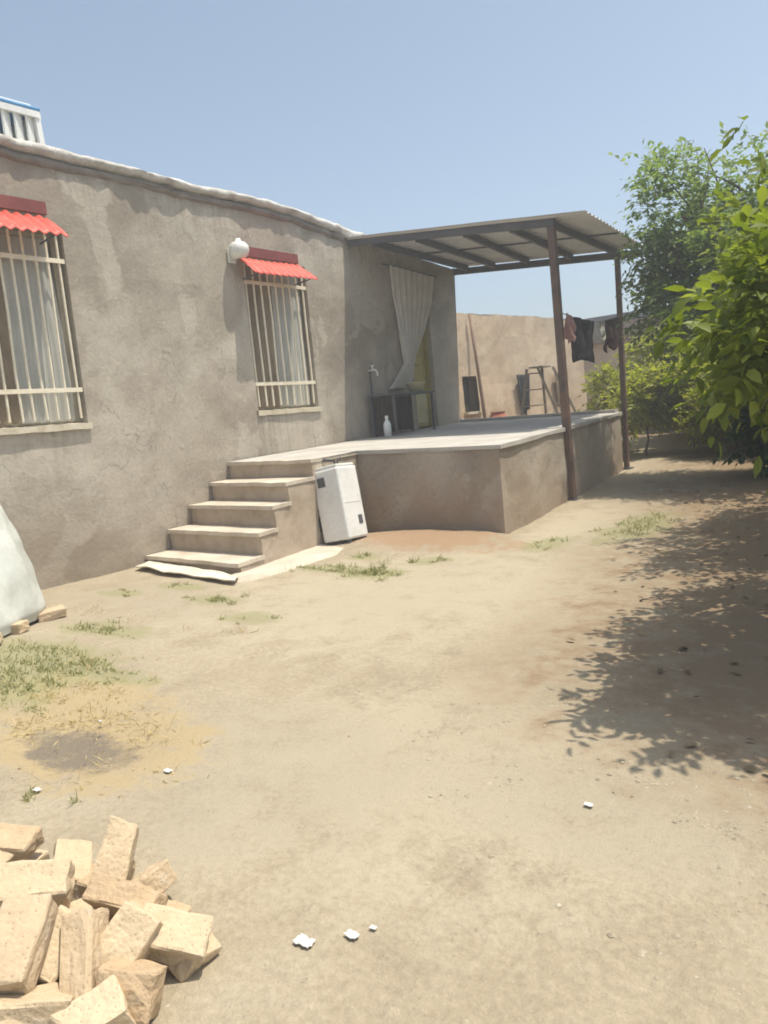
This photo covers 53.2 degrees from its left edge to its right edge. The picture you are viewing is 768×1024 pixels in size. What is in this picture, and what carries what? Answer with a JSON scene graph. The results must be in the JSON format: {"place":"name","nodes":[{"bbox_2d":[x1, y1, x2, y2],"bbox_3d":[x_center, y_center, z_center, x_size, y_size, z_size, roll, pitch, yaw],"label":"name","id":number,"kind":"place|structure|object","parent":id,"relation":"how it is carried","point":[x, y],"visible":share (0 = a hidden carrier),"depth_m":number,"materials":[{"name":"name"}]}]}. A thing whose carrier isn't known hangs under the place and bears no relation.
{"place":"outdoors","nodes":[
{"label":"outdoors","id":0,"kind":"place"},
{"bbox_2d":[221,544,342,581],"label":"path","id":1,"kind":"structure","parent":0,"point":[311,555],"depth_m":7.23,"materials":[{"name":"concrete"}]},
{"bbox_2d":[0,510,680,803],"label":"grass","id":2,"kind":"structure","parent":0,"point":[108,629],"depth_m":4.89,"materials":[{"name":"green plant"}]},
{"bbox_2d":[0,425,767,1023],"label":"ground","id":3,"kind":"structure","parent":0,"point":[276,841],"depth_m":2.95,"materials":[{"name":"beige soil"}]},
{"bbox_2d":[7,620,29,634],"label":"brick","id":4,"kind":"object","parent":3,"relation":"on","point":[20,626],"visible":0.63,"depth_m":5.53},
{"bbox_2d":[0,505,45,635],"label":"sack","id":5,"kind":"object","parent":3,"relation":"on","point":[21,596],"visible":0.96,"depth_m":5.70,"materials":[{"name":"white fabric"}]},
{"bbox_2d":[0,982,71,1023],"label":"brick","id":6,"kind":"object","parent":3,"relation":"on","point":[41,1004],"visible":0.56,"depth_m":1.66,"materials":[{"name":"beige stone"}]},
{"bbox_2d":[0,893,57,993],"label":"brick","id":7,"kind":"object","parent":6,"relation":"on","point":[27,922],"visible":0.96,"depth_m":1.75,"materials":[{"name":"beige stone"}]},
{"bbox_2d":[29,849,49,859],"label":"brick","id":8,"kind":"object","parent":3,"relation":"on","point":[38,854],"visible":0.15,"depth_m":2.33,"materials":[{"name":"beige stone"}]},
{"bbox_2d":[0,829,15,863],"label":"brick","id":9,"kind":"object","parent":8,"relation":"on","point":[6,856],"visible":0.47,"depth_m":2.22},
{"bbox_2d":[0,822,43,860],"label":"brick","id":10,"kind":"object","parent":8,"relation":"on","point":[24,842],"visible":0.84,"depth_m":2.26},
{"bbox_2d":[38,604,66,622],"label":"brick","id":11,"kind":"object","parent":3,"relation":"on","point":[52,613],"visible":0.9,"depth_m":5.91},
{"bbox_2d":[59,907,108,1000],"bbox_3d":[-0.694,1.057,1.769,0.087,0.087,0.260,-20,48,3],"label":"brick","id":12,"kind":"object","parent":3,"relation":"on","point":[81,960],"visible":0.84,"depth_m":1.77,"materials":[{"name":"beige stone"}]},
{"bbox_2d":[69,898,113,921],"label":"brick","id":13,"kind":"object","parent":3,"relation":"on","point":[77,904],"visible":0.02,"depth_m":2.04,"materials":[{"name":"beige stone"}]},
{"bbox_2d":[0,857,74,907],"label":"brick","id":14,"kind":"object","parent":13,"relation":"on","point":[55,878],"visible":0.78,"depth_m":2.00,"materials":[{"name":"beige stone"}]},
{"bbox_2d":[47,974,135,1023],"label":"brick","id":15,"kind":"object","parent":3,"relation":"on","point":[104,1001],"visible":0.98,"depth_m":1.67,"materials":[{"name":"beige stone"}]},
{"bbox_2d":[72,859,135,900],"bbox_3d":[-0.822,1.080,2.250,0.110,0.082,0.183,3,6,27],"label":"brick","id":16,"kind":"object","parent":3,"relation":"on","point":[80,887],"visible":0.15,"depth_m":2.18,"materials":[{"name":"beige stone"}]},
{"bbox_2d":[53,838,91,898],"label":"brick","id":17,"kind":"object","parent":16,"relation":"on","point":[78,852],"visible":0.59,"depth_m":2.26,"materials":[{"name":"beige stone"}]},
{"bbox_2d":[93,815,138,879],"bbox_3d":[-0.774,0.998,2.210,0.106,0.209,0.084,11,-37,-3],"label":"brick","id":18,"kind":"object","parent":3,"relation":"on","point":[116,854],"visible":0.61,"depth_m":2.19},
{"bbox_2d":[1,600,258,796],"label":"straw","id":19,"kind":"object","parent":3,"relation":"on","point":[71,721],"visible":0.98,"depth_m":3.73,"materials":[{"name":"beige plant"}]},
{"bbox_2d":[95,958,167,1023],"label":"brick","id":20,"kind":"object","parent":3,"relation":"on","point":[141,981],"visible":0.69,"depth_m":1.72,"materials":[{"name":"beige stone"}]},
{"bbox_2d":[101,901,163,962],"bbox_3d":[-0.621,1.039,1.838,0.115,0.082,0.177,24,60,19],"label":"brick","id":21,"kind":"object","parent":20,"relation":"on","point":[131,930],"visible":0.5,"depth_m":1.82,"materials":[{"name":"beige stone"}]},
{"bbox_2d":[131,859,176,892],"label":"brick","id":22,"kind":"object","parent":3,"relation":"on","point":[160,876],"visible":0.53,"depth_m":2.11,"materials":[{"name":"beige stone"}]},
{"bbox_2d":[167,900,191,911],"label":"brick","id":23,"kind":"object","parent":3,"relation":"on","point":[178,905],"visible":0.06,"depth_m":2.06,"materials":[{"name":"beige stone"}]},
{"bbox_2d":[135,560,237,580],"bbox_3d":[-1.894,0.552,7.275,0.265,0.042,1.938,-12,9,-42],"label":"doormat","id":24,"kind":"object","parent":3,"relation":"on","point":[184,570],"visible":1,"depth_m":7.18,"materials":[{"name":"white fabric"}]},
{"bbox_2d":[166,932,221,981],"bbox_3d":[-0.482,1.095,1.914,0.097,0.079,0.115,38,11,26],"label":"brick","id":25,"kind":"object","parent":3,"relation":"on","point":[183,971],"visible":0.4,"depth_m":1.87,"materials":[{"name":"beige stone"}]},
{"bbox_2d":[143,903,212,968],"bbox_3d":[-0.525,1.045,1.892,0.189,0.094,0.106,18,30,-8],"label":"brick","id":26,"kind":"object","parent":25,"relation":"on","point":[180,935],"visible":0.66,"depth_m":1.87,"materials":[{"name":"beige stone"}]},
{"bbox_2d":[82,871,167,914],"bbox_3d":[-0.659,0.995,1.971,0.211,0.094,0.086,9,47,16],"label":"brick","id":27,"kind":"object","parent":26,"relation":"on","point":[112,894],"visible":0.73,"depth_m":1.95,"materials":[{"name":"beige stone"}]},
{"bbox_2d":[0,134,460,589],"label":"mud house","id":28,"kind":"structure","parent":3,"relation":"on","point":[124,468],"depth_m":8.28,"materials":[{"name":"paint"}]},
{"bbox_2d":[0,278,21,424],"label":"curtain","id":29,"kind":"object","parent":28,"relation":"hanging from","point":[13,401],"depth_m":7.04,"materials":[{"name":"white fabric"}]},
{"bbox_2d":[0,96,44,144],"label":"roof cooler","id":30,"kind":"object","parent":28,"relation":"on","point":[20,120],"visible":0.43,"depth_m":7.45,"materials":[{"name":"white metal"}]},
{"bbox_2d":[0,194,68,244],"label":"awning","id":31,"kind":"object","parent":28,"relation":"attached to","point":[16,219],"depth_m":6.93,"materials":[{"name":"metal"}]},
{"bbox_2d":[0,234,74,423],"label":"curtain","id":32,"kind":"object","parent":28,"relation":"hanging from","point":[39,409],"depth_m":7.25,"materials":[{"name":"white fabric"}]},
{"bbox_2d":[0,229,92,434],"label":"window","id":33,"kind":"structure","parent":28,"relation":"in","point":[53,260],"depth_m":7.22,"materials":[{"name":"metal"}]},
{"bbox_2d":[227,238,248,280],"bbox_3d":[-1.688,-2.950,8.924,0.270,0.456,0.234,0,9,38],"label":"wall lamp","id":34,"kind":"object","parent":28,"relation":"attached to","point":[238,248],"visible":1,"depth_m":8.84,"materials":[{"name":"white plastic"}]},
{"bbox_2d":[242,266,280,407],"bbox_3d":[-1.548,-2.166,9.540,0.036,1.730,0.495,0,9,38],"label":"curtain","id":35,"kind":"object","parent":28,"relation":"hanging from","point":[262,338],"depth_m":9.59,"materials":[{"name":"white fabric"}]},
{"bbox_2d":[239,246,317,285],"bbox_3d":[-1.301,-3.031,9.357,0.344,0.402,1.091,0,9,38],"label":"awning","id":36,"kind":"object","parent":28,"relation":"attached to","point":[274,268],"depth_m":9.40,"materials":[{"name":"metal"}]},
{"bbox_2d":[242,262,321,415],"bbox_3d":[-1.496,-2.198,9.843,0.595,2.250,1.600,0,9,38],"label":"window","id":37,"kind":"structure","parent":28,"relation":"in","point":[305,408],"depth_m":9.70,"materials":[{"name":"metal"}]},
{"bbox_2d":[269,274,310,406],"bbox_3d":[-1.221,-2.248,9.953,0.036,1.730,0.543,0,9,38],"label":"curtain","id":38,"kind":"object","parent":28,"relation":"hanging from","point":[291,344],"depth_m":9.94,"materials":[{"name":"white fabric"}]},
{"bbox_2d":[368,365,378,435],"bbox_3d":[-0.118,-1.608,11.087,0.184,1.022,0.036,0,9,38],"label":"water tap","id":39,"kind":"object","parent":28,"relation":"attached to","point":[372,369],"visible":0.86,"depth_m":11.06,"materials":[{"name":"silver metal"}]},
{"bbox_2d":[382,263,435,277],"bbox_3d":[0.404,-3.711,11.787,0.024,0.094,1.401,0,9,38],"label":"curtain rod","id":40,"kind":"object","parent":28,"relation":"attached to","point":[408,269],"visible":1,"depth_m":11.79,"materials":[{"name":"metal"}]},
{"bbox_2d":[389,265,433,388],"bbox_3d":[0.448,-2.822,11.775,0.118,1.812,1.460,0,9,38],"label":"door curtain","id":41,"kind":"object","parent":40,"relation":"hanging from","point":[412,291],"depth_m":11.69,"materials":[{"name":"grey fabric"}]},
{"bbox_2d":[414,327,432,426],"bbox_3d":[0.522,-2.452,12.218,0.101,2.217,0.570,0,9,38],"label":"door","id":42,"kind":"structure","parent":28,"relation":"in","point":[421,368],"depth_m":12.36,"materials":[{"name":"metal"}]},
{"bbox_2d":[145,452,361,573],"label":"staircase","id":43,"kind":"structure","parent":3,"relation":"on","point":[232,528],"depth_m":7.85,"materials":[{"name":"concrete"}]},
{"bbox_2d":[293,933,315,947],"bbox_3d":[-0.202,1.083,1.937,0.059,0.007,0.038,0,9,38],"label":"paper scrap","id":44,"kind":"object","parent":3,"relation":"on","point":[303,940],"visible":1,"depth_m":1.94,"materials":[{"name":"white paper"}]},
{"bbox_2d":[315,457,367,544],"bbox_3d":[-0.467,-0.099,8.098,0.414,0.984,0.400,-11,-1,37],"label":"white cabinet","id":45,"kind":"object","parent":3,"relation":"on","point":[341,511],"visible":0.84,"depth_m":7.94,"materials":[{"name":"metal"}]},
{"bbox_2d":[343,929,359,938],"bbox_3d":[-0.082,1.071,1.944,0.041,0.006,0.026,2,10,45],"label":"paper scrap","id":46,"kind":"object","parent":3,"relation":"on","point":[350,933],"visible":1,"depth_m":1.94,"materials":[{"name":"white paper"}]},
{"bbox_2d":[369,924,377,929],"bbox_3d":[-0.028,1.065,1.966,0.020,0.004,0.015,0,9,38],"label":"paper scrap","id":47,"kind":"object","parent":3,"relation":"on","point":[373,927],"visible":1,"depth_m":1.97,"materials":[{"name":"white paper"}]},
{"bbox_2d":[11,627,767,1023],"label":"pebbles","id":48,"kind":"object","parent":3,"relation":"on","point":[611,935],"visible":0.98,"depth_m":2.26,"materials":[{"name":"beige stone"}]},
{"bbox_2d":[231,408,622,533],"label":"terrace","id":49,"kind":"structure","parent":3,"relation":"on","point":[506,474],"depth_m":8.54,"materials":[{"name":"paint"}]},
{"bbox_2d":[383,416,391,436],"bbox_3d":[0.047,-1.197,10.730,0.110,0.300,0.110,0,9,38],"label":"bottle","id":50,"kind":"object","parent":49,"relation":"on","point":[387,428],"visible":1,"depth_m":10.69,"materials":[{"name":"white plastic"}]},
{"bbox_2d":[367,391,435,436],"bbox_3d":[0.285,-1.448,11.238,0.460,0.590,1.060,0,9,38],"label":"metal table","id":51,"kind":"object","parent":49,"relation":"on","point":[398,411],"visible":0.92,"depth_m":10.98,"materials":[{"name":"metal"}]},
{"bbox_2d":[405,381,425,391],"bbox_3d":[0.471,-1.857,11.398,0.310,0.145,0.305,0,9,38],"label":"basin","id":52,"kind":"object","parent":51,"relation":"on","point":[415,386],"visible":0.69,"depth_m":11.29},
{"bbox_2d":[468,314,486,417],"bbox_3d":[2.052,-2.685,16.392,0.290,3.035,0.078,-8,7,-18],"label":"wooden pole","id":53,"kind":"object","parent":3,"relation":"on","point":[477,368],"visible":0.71,"depth_m":16.31,"materials":[{"name":"brown wood"}]},
{"bbox_2d":[345,210,642,500],"bbox_3d":[1.902,-2.037,10.979,3.521,4.048,3.001,0,9,38],"label":"porch canopy","id":54,"kind":"object","parent":3,"relation":"on","point":[524,241],"visible":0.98,"depth_m":10.37,"materials":[{"name":"metal"}]},
{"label":"clothes line","id":55,"kind":"object","parent":54,"relation":"attached to","visible":0},
{"bbox_2d":[564,313,575,343],"bbox_3d":[2.261,-2.233,9.320,0.130,0.351,0.269,-2,8,27],"label":"shirt","id":56,"kind":"object","parent":55,"relation":"hanging from","point":[569,330],"visible":0.98,"depth_m":9.28,"materials":[{"name":"pink fabric"}]},
{"bbox_2d":[571,317,594,362],"bbox_3d":[2.533,-2.184,9.746,0.150,0.587,1.037,-1,8,34],"label":"robe","id":57,"kind":"object","parent":55,"relation":"hanging from","point":[582,346],"visible":0.93,"depth_m":9.60,"materials":[{"name":"black fabric"}]},
{"bbox_2d":[593,321,605,342],"bbox_3d":[2.904,-2.425,10.333,0.134,0.314,0.262,-1,8,32],"label":"cloth","id":58,"kind":"object","parent":55,"relation":"hanging from","point":[599,334],"visible":0.99,"depth_m":10.28,"materials":[{"name":"grey fabric"}]},
{"bbox_2d":[603,316,618,352],"bbox_3d":[3.233,-2.522,10.869,0.139,0.548,0.702,-1,8,31],"label":"scarf","id":59,"kind":"object","parent":55,"relation":"hanging from","point":[612,336],"visible":0.98,"depth_m":10.88,"materials":[{"name":"grey fabric"}]},
{"bbox_2d":[456,313,586,446],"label":"yard wall","id":60,"kind":"structure","parent":3,"relation":"on","point":[509,348],"depth_m":17.38,"materials":[{"name":"stone"}]},
{"bbox_2d":[462,378,481,414],"bbox_3d":[1.812,-2.489,16.446,0.325,0.785,0.620,0,9,38],"label":"window","id":61,"kind":"structure","parent":60,"relation":"in","point":[465,381],"depth_m":16.60,"materials":[{"name":"glass"}]},
{"bbox_2d":[516,374,529,414],"bbox_3d":[3.250,-2.665,17.750,0.087,1.025,0.651,0,9,38],"label":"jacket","id":62,"kind":"object","parent":60,"relation":"hanging from","point":[520,379],"visible":0.74,"depth_m":17.74,"materials":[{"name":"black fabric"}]},
{"bbox_2d":[554,373,559,406],"bbox_3d":[4.307,-2.998,18.820,0.086,0.826,0.502,0,9,38],"label":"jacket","id":63,"kind":"object","parent":60,"relation":"hanging from","point":[557,390],"visible":0.37,"depth_m":18.74,"materials":[{"name":"grey fabric"}]},
{"bbox_2d":[520,365,576,414],"bbox_3d":[3.006,-1.725,13.548,1.449,1.708,0.503,-7,7,-9],"label":"step ladder","id":64,"kind":"object","parent":3,"relation":"on","point":[541,374],"visible":0.47,"depth_m":13.40,"materials":[{"name":"metal"}]},
{"bbox_2d":[583,802,592,806],"bbox_3d":[0.657,0.939,2.463,0.031,0.005,0.022,0,9,38],"label":"paper scrap","id":65,"kind":"object","parent":3,"relation":"on","point":[588,804],"visible":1,"depth_m":2.46,"materials":[{"name":"white paper"}]},
{"bbox_2d":[576,359,645,447],"bbox_3d":[4.098,-1.804,13.820,1.284,1.876,1.325,-2,8,24],"label":"green shrub","id":66,"kind":"object","parent":3,"relation":"on","point":[598,378],"visible":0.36,"depth_m":13.65,"materials":[{"name":"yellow plant"}]},
{"bbox_2d":[584,309,663,338],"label":"brown house","id":67,"kind":"structure","parent":3,"relation":"on","point":[607,317],"depth_m":27.10,"materials":[{"name":"brick"}]},
{"bbox_2d":[584,330,671,428],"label":"outbuilding","id":68,"kind":"structure","parent":3,"relation":"on","point":[600,355],"depth_m":20.29,"materials":[{"name":"grey concrete"}]},
{"bbox_2d":[600,362,692,455],"bbox_3d":[4.390,-1.614,12.799,1.568,1.753,1.334,-3,8,22],"label":"sapling tree","id":69,"kind":"object","parent":3,"relation":"on","point":[639,416],"visible":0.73,"depth_m":12.60,"materials":[{"name":"green plant"}]},
{"bbox_2d":[617,327,691,429],"bbox_3d":[7.773,-3.039,17.819,3.850,3.150,3.971,0,9,38],"label":"orchard tree","id":70,"kind":"object","parent":3,"relation":"on","point":[631,354],"depth_m":17.59,"materials":[{"name":"green plant"}]},
{"bbox_2d":[605,323,731,432],"bbox_3d":[6.271,-2.402,14.815,3.761,3.032,3.505,-2,8,24],"label":"orchard tree","id":71,"kind":"object","parent":3,"relation":"on","point":[637,351],"visible":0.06,"depth_m":14.39,"materials":[{"name":"green plant"}]},
{"bbox_2d":[569,478,767,771],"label":"dry leaves","id":72,"kind":"object","parent":3,"relation":"on","point":[746,768],"visible":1,"depth_m":3.88,"materials":[{"name":"brown plant"}]},
{"bbox_2d":[630,351,744,449],"bbox_3d":[4.995,-1.765,12.602,1.970,1.928,1.791,0,9,38],"label":"sapling tree","id":73,"kind":"object","parent":3,"relation":"on","point":[687,405],"visible":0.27,"depth_m":12.48,"materials":[{"name":"green plant"}]},
{"bbox_2d":[608,120,767,373],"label":"walnut tree","id":74,"kind":"object","parent":3,"relation":"on","point":[671,250],"visible":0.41,"depth_m":9.16,"materials":[{"name":"green plant"}]},
{"bbox_2d":[643,116,767,494],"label":"walnut tree","id":75,"kind":"object","parent":3,"relation":"on","point":[737,328],"visible":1,"depth_m":2.94,"materials":[{"name":"green plant"}]},
{"bbox_2d":[663,352,754,440],"bbox_3d":[6.613,-2.270,13.366,3.561,2.618,3.920,0,9,38],"label":"orchard tree","id":76,"kind":"object","parent":3,"relation":"on","point":[682,372],"visible":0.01,"depth_m":12.70,"materials":[{"name":"green plant"}]},
{"bbox_2d":[672,360,749,452],"bbox_3d":[5.360,-1.593,11.680,1.454,1.810,1.794,-8,8,-24],"label":"sapling tree","id":77,"kind":"object","parent":3,"relation":"on","point":[693,427],"visible":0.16,"depth_m":11.93,"materials":[{"name":"green plant"}]},
{"bbox_2d":[686,189,767,355],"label":"walnut tree","id":78,"kind":"object","parent":3,"relation":"on","point":[714,228],"visible":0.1,"depth_m":6.14,"materials":[{"name":"green plant"}]},
{"bbox_2d":[712,396,767,478],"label":"dark shrub","id":79,"kind":"object","parent":3,"relation":"on","point":[748,432],"visible":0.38,"depth_m":9.34,"materials":[{"name":"green plant"}]},
{"label":"brick","id":80,"kind":"object","parent":3,"relation":"on","visible":0},
{"bbox_2d":[38,905,71,983],"bbox_3d":[-0.772,1.043,1.832,0.108,0.081,0.157,21,47,13],"label":"brick","id":81,"kind":"object","parent":80,"relation":"on","point":[50,971],"visible":0.17,"depth_m":1.79,"materials":[{"name":"beige stone"}]},
{"bbox_2d":[0,0,767,318],"label":"sky","id":82,"kind":"structure","parent":0,"point":[367,117],"materials":[{"name":"blue"}]},
{"bbox_2d":[490,411,506,416],"bbox_3d":[2.425,-1.663,16.124,0.440,0.890,0.440,0,9,38],"label":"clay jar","id":83,"kind":"object","parent":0,"point":[499,414],"visible":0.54,"depth_m":15.94,"materials":[{"name":"brown ceramic"}]}
]}

